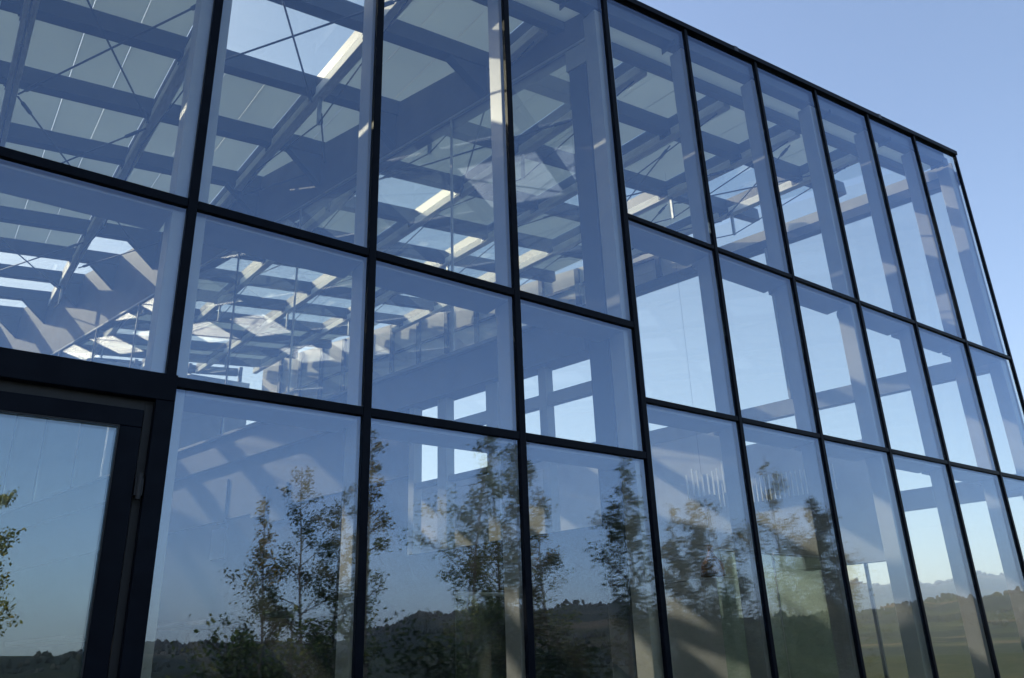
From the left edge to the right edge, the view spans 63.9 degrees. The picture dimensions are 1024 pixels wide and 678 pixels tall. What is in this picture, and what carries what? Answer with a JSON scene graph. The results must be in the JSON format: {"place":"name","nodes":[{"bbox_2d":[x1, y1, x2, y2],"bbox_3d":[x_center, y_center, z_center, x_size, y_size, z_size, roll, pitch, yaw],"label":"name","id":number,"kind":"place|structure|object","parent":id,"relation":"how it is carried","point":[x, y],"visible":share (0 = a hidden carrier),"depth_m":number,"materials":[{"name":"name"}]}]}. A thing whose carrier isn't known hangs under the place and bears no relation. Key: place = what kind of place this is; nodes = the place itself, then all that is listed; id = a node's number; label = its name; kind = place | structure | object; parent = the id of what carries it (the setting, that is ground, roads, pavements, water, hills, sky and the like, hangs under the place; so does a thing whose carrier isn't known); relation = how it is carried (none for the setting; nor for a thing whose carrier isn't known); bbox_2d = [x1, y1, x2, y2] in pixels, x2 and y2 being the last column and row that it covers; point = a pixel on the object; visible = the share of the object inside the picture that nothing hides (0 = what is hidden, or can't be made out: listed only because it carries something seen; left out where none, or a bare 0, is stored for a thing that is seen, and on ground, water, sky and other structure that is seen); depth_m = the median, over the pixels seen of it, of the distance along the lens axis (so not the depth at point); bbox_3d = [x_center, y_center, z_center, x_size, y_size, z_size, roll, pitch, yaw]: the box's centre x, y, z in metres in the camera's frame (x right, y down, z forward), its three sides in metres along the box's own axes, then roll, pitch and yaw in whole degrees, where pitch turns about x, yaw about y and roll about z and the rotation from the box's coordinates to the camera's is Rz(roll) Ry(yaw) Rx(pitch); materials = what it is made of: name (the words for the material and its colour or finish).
{"place":"outdoors","nodes":[
{"label":"outdoors","id":0,"kind":"place"},
{"bbox_2d":[0,0,1023,584],"label":"sky","id":1,"kind":"structure","parent":0,"point":[950,73],"materials":[{"name":"blue"}]},
{"bbox_2d":[850,575,1023,677],"bbox_3d":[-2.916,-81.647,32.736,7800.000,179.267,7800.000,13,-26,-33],"label":"ground","id":2,"kind":"structure","parent":0,"point":[947,634],"depth_m":616.22,"materials":[{"name":"green plant"}]},
{"bbox_2d":[0,0,1023,677],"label":"glass building","id":3,"kind":"structure","parent":2,"relation":"on","point":[164,512],"depth_m":8.30,"materials":[{"name":"glass"}]},
{"bbox_2d":[0,347,177,677],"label":"door","id":4,"kind":"structure","parent":3,"relation":"in","point":[140,403],"depth_m":3.75,"materials":[{"name":"metal"}]},
{"bbox_2d":[454,591,503,596],"bbox_3d":[-0.167,2.828,5.610,0.500,2.105,0.060,13,-26,-33],"label":"table","id":5,"kind":"object","parent":3,"relation":"on","point":[478,594],"visible":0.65,"depth_m":5.96,"materials":[{"name":"metal"}]},
{"bbox_2d":[665,176,725,577],"bbox_3d":[2.146,0.197,10.073,0.270,5.245,0.270,13,-26,-33],"label":"pendant lamp","id":6,"kind":"object","parent":3,"relation":"hanging from","point":[712,565],"visible":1,"depth_m":9.07,"materials":[{"name":"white metal"}]},
{"bbox_2d":[713,548,771,554],"bbox_3d":[2.830,3.852,9.371,1.060,2.805,0.060,13,-26,-33],"label":"table","id":7,"kind":"object","parent":3,"relation":"on","point":[728,550],"visible":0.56,"depth_m":9.73,"materials":[{"name":"metal"}]},
{"bbox_2d":[772,553,818,557],"bbox_3d":[3.716,4.060,9.971,1.040,2.805,0.060,13,-26,-33],"label":"table","id":8,"kind":"object","parent":3,"relation":"on","point":[792,555],"visible":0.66,"depth_m":10.42,"materials":[{"name":"metal"}]},
{"bbox_2d":[850,570,1003,585],"bbox_3d":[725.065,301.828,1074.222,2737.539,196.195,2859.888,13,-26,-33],"label":"distant woods","id":9,"kind":"object","parent":2,"relation":"on","point":[855,581],"visible":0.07,"depth_m":2019.10,"materials":[{"name":"grey plant"}]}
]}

